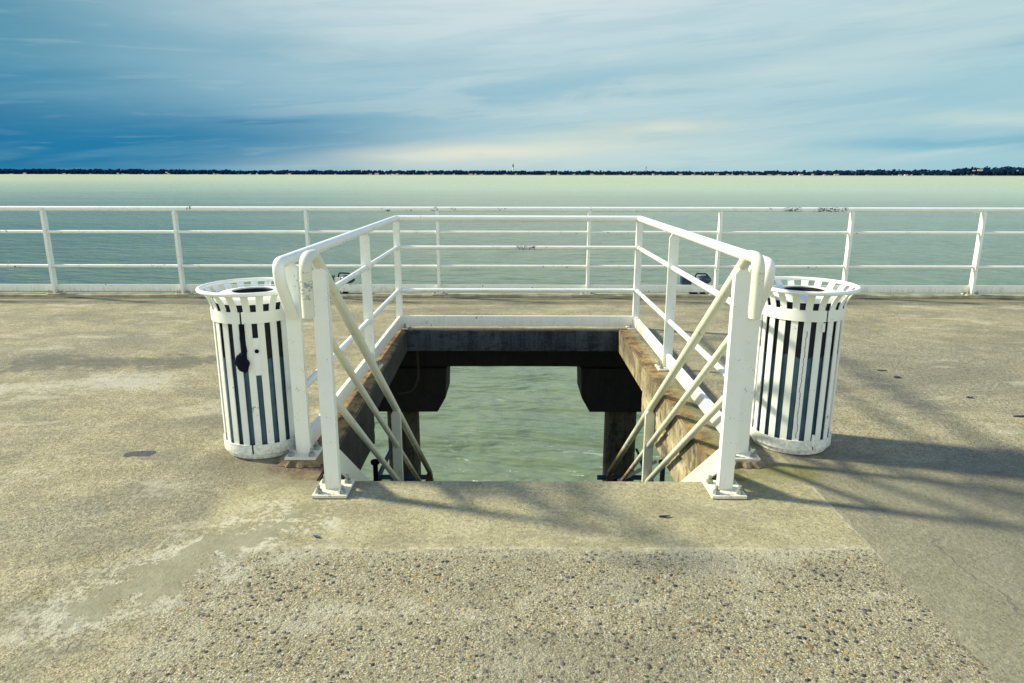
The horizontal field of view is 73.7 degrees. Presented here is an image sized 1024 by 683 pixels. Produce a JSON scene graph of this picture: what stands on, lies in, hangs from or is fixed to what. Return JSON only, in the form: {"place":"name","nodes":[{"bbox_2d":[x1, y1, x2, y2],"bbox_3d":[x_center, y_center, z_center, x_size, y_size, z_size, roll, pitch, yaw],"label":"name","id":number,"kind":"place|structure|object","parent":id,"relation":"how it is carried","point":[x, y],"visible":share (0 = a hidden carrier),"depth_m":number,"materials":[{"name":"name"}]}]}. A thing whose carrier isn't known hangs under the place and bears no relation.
{"place":"outdoors","nodes":[
{"label":"outdoors","id":0,"kind":"place"},
{"bbox_2d":[0,297,1023,682],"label":"pier deck","id":1,"kind":"structure","parent":0,"point":[152,529],"depth_m":2.94,"materials":[{"name":"concrete"}]},
{"bbox_2d":[195,277,299,458],"bbox_3d":[-1.393,0.141,3.773,0.561,0.919,0.561,0,14,0],"label":"litter bin","id":2,"kind":"object","parent":1,"relation":"on","point":[250,331],"visible":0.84,"depth_m":3.61,"materials":[{"name":"metal"}]},
{"bbox_2d":[278,450,323,467],"bbox_3d":[-1.120,0.622,3.689,0.278,0.026,0.238,0,14,0],"label":"mortar pad","id":3,"kind":"object","parent":1,"relation":"on","point":[318,461],"visible":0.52,"depth_m":3.60,"materials":[{"name":"beige concrete"}]},
{"bbox_2d":[341,417,374,479],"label":"side beam","id":4,"kind":"structure","parent":1,"relation":"attached to","point":[361,456],"depth_m":4.87,"materials":[{"name":"wood"}]},
{"bbox_2d":[398,351,419,394],"bbox_3d":[-1.105,0.291,7.279,0.237,0.594,0.028,0,14,0],"label":"cable","id":5,"kind":"object","parent":1,"relation":"hanging from","point":[417,379],"visible":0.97,"depth_m":7.29,"materials":[{"name":"black rubber"}]},
{"bbox_2d":[0,292,1023,298],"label":"kerb","id":6,"kind":"structure","parent":1,"relation":"on","point":[478,295],"depth_m":8.52,"materials":[{"name":"concrete"}]},
{"bbox_2d":[331,272,354,292],"bbox_3d":[-2.181,-0.748,8.646,0.385,0.256,0.140,0,14,0],"label":"floodlight","id":7,"kind":"object","parent":6,"relation":"on","point":[336,279],"visible":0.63,"depth_m":8.62,"materials":[{"name":"white paint"}]},
{"bbox_2d":[0,206,1023,295],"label":"pier railing","id":8,"kind":"object","parent":6,"relation":"on","point":[972,288],"visible":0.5,"depth_m":8.39,"materials":[{"name":"white metal"}]},
{"bbox_2d":[680,273,710,293],"bbox_3d":[2.334,-0.741,8.646,0.385,0.256,0.140,0,14,0],"label":"floodlight","id":9,"kind":"object","parent":6,"relation":"on","point":[705,278],"visible":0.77,"depth_m":8.61,"materials":[{"name":"white paint"}]},
{"bbox_2d":[399,351,626,366],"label":"cross beam","id":10,"kind":"structure","parent":1,"relation":"attached to","point":[520,358],"depth_m":7.79,"materials":[{"name":"concrete"}]},
{"bbox_2d":[272,215,774,460],"bbox_3d":[0.056,-0.274,5.074,2.517,1.110,3.519,0,14,0],"label":"stairwell railing","id":11,"kind":"object","parent":1,"relation":"on","point":[285,270],"visible":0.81,"depth_m":5.22,"materials":[{"name":"white metal"}]},
{"bbox_2d":[641,392,690,481],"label":"side beam","id":12,"kind":"structure","parent":1,"relation":"attached to","point":[677,468],"depth_m":4.67,"materials":[{"name":"wood"}]},
{"bbox_2d":[735,452,767,468],"bbox_3d":[1.232,0.626,3.689,0.278,0.026,0.238,0,14,0],"label":"mortar pad","id":13,"kind":"object","parent":1,"relation":"on","point":[761,463],"visible":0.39,"depth_m":3.59,"materials":[{"name":"beige concrete"}]},
{"bbox_2d":[750,276,861,454],"bbox_3d":[1.600,0.129,3.841,0.561,0.919,0.561,2,14,7],"label":"litter bin","id":14,"kind":"object","parent":1,"relation":"on","point":[799,341],"visible":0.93,"depth_m":3.69,"materials":[{"name":"metal"}]},
{"bbox_3d":[0.081,1.798,5.547,1.853,2.794,3.520,0,14,0],"label":"staircase","id":15,"kind":"object","parent":1,"relation":"attached to","visible":0},
{"bbox_2d":[299,249,432,497],"bbox_3d":[-0.870,0.988,5.156,0.165,3.744,3.887,0,14,0],"label":"stair railing","id":16,"kind":"object","parent":15,"relation":"attached to","point":[318,289],"visible":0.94,"depth_m":3.28,"materials":[{"name":"metal"}]},
{"bbox_2d":[373,448,656,481],"bbox_3d":[0.072,2.021,7.705,3.350,1.455,0.835,0,14,0],"label":"landing stage","id":17,"kind":"object","parent":15,"relation":"attached to","point":[631,476],"visible":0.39,"depth_m":7.30,"materials":[{"name":"blue metal"}]},
{"bbox_2d":[606,250,764,498],"bbox_3d":[1.033,0.991,5.156,0.165,3.744,3.887,0,14,0],"label":"stair railing","id":18,"kind":"object","parent":15,"relation":"attached to","point":[720,462],"visible":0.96,"depth_m":3.29,"materials":[{"name":"white metal"}]},
{"bbox_2d":[0,175,1023,481],"bbox_3d":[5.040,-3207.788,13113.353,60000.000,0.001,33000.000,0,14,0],"label":"water","id":19,"kind":"structure","parent":0,"point":[512,423],"depth_m":60.90,"materials":[{"name":"green liquid"}]},
{"bbox_2d":[371,459,379,480],"bbox_3d":[-1.406,3.743,7.610,0.096,5.202,0.096,0,14,0],"label":"mooring post","id":20,"kind":"object","parent":19,"relation":"in","point":[375,462],"visible":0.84,"depth_m":6.99,"materials":[{"name":"black metal"}]},
{"bbox_2d":[387,412,420,480],"bbox_3d":[-1.310,3.087,8.747,0.410,4.835,0.410,0,14,0],"label":"pier pile","id":21,"kind":"object","parent":19,"relation":"in","point":[412,419],"visible":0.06,"depth_m":8.15,"materials":[{"name":"wood"}]},
{"bbox_2d":[378,367,449,411],"bbox_3d":[-1.423,0.492,8.075,1.355,0.516,0.550,0,14,0],"label":"pile cap","id":22,"kind":"object","parent":21,"relation":"on","point":[428,393],"visible":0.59,"depth_m":7.81,"materials":[{"name":"concrete"}]},
{"bbox_2d":[602,412,636,480],"bbox_3d":[1.300,3.091,8.747,0.410,4.835,0.410,0,14,0],"label":"pier pile","id":23,"kind":"object","parent":19,"relation":"in","point":[619,427],"visible":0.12,"depth_m":8.13,"materials":[{"name":"wood"}]},
{"bbox_2d":[577,367,642,411],"bbox_3d":[1.442,0.496,8.075,1.315,0.516,0.550,0,14,0],"label":"pile cap","id":24,"kind":"object","parent":23,"relation":"on","point":[609,389],"visible":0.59,"depth_m":7.81,"materials":[{"name":"concrete"}]},
{"bbox_2d":[658,459,664,481],"bbox_3d":[1.544,3.748,7.610,0.096,5.202,0.096,0,14,0],"label":"mooring post","id":25,"kind":"object","parent":19,"relation":"in","point":[662,475],"visible":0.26,"depth_m":7.01,"materials":[{"name":"blue metal"}]},
{"bbox_2d":[0,171,1023,175],"bbox_3d":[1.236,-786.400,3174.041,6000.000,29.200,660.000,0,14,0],"label":"shore","id":26,"kind":"structure","parent":0,"point":[510,175],"depth_m":2917.10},
{"bbox_2d":[0,166,1023,175],"bbox_3d":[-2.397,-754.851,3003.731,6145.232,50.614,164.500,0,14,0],"label":"pine forest","id":27,"kind":"object","parent":26,"relation":"on","point":[1007,170],"visible":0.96,"depth_m":2949.91,"materials":[{"name":"green plant"}]},
{"bbox_2d":[0,0,1023,172],"label":"sky","id":28,"kind":"structure","parent":0,"point":[694,86],"materials":[{"name":"blue"}]}
]}

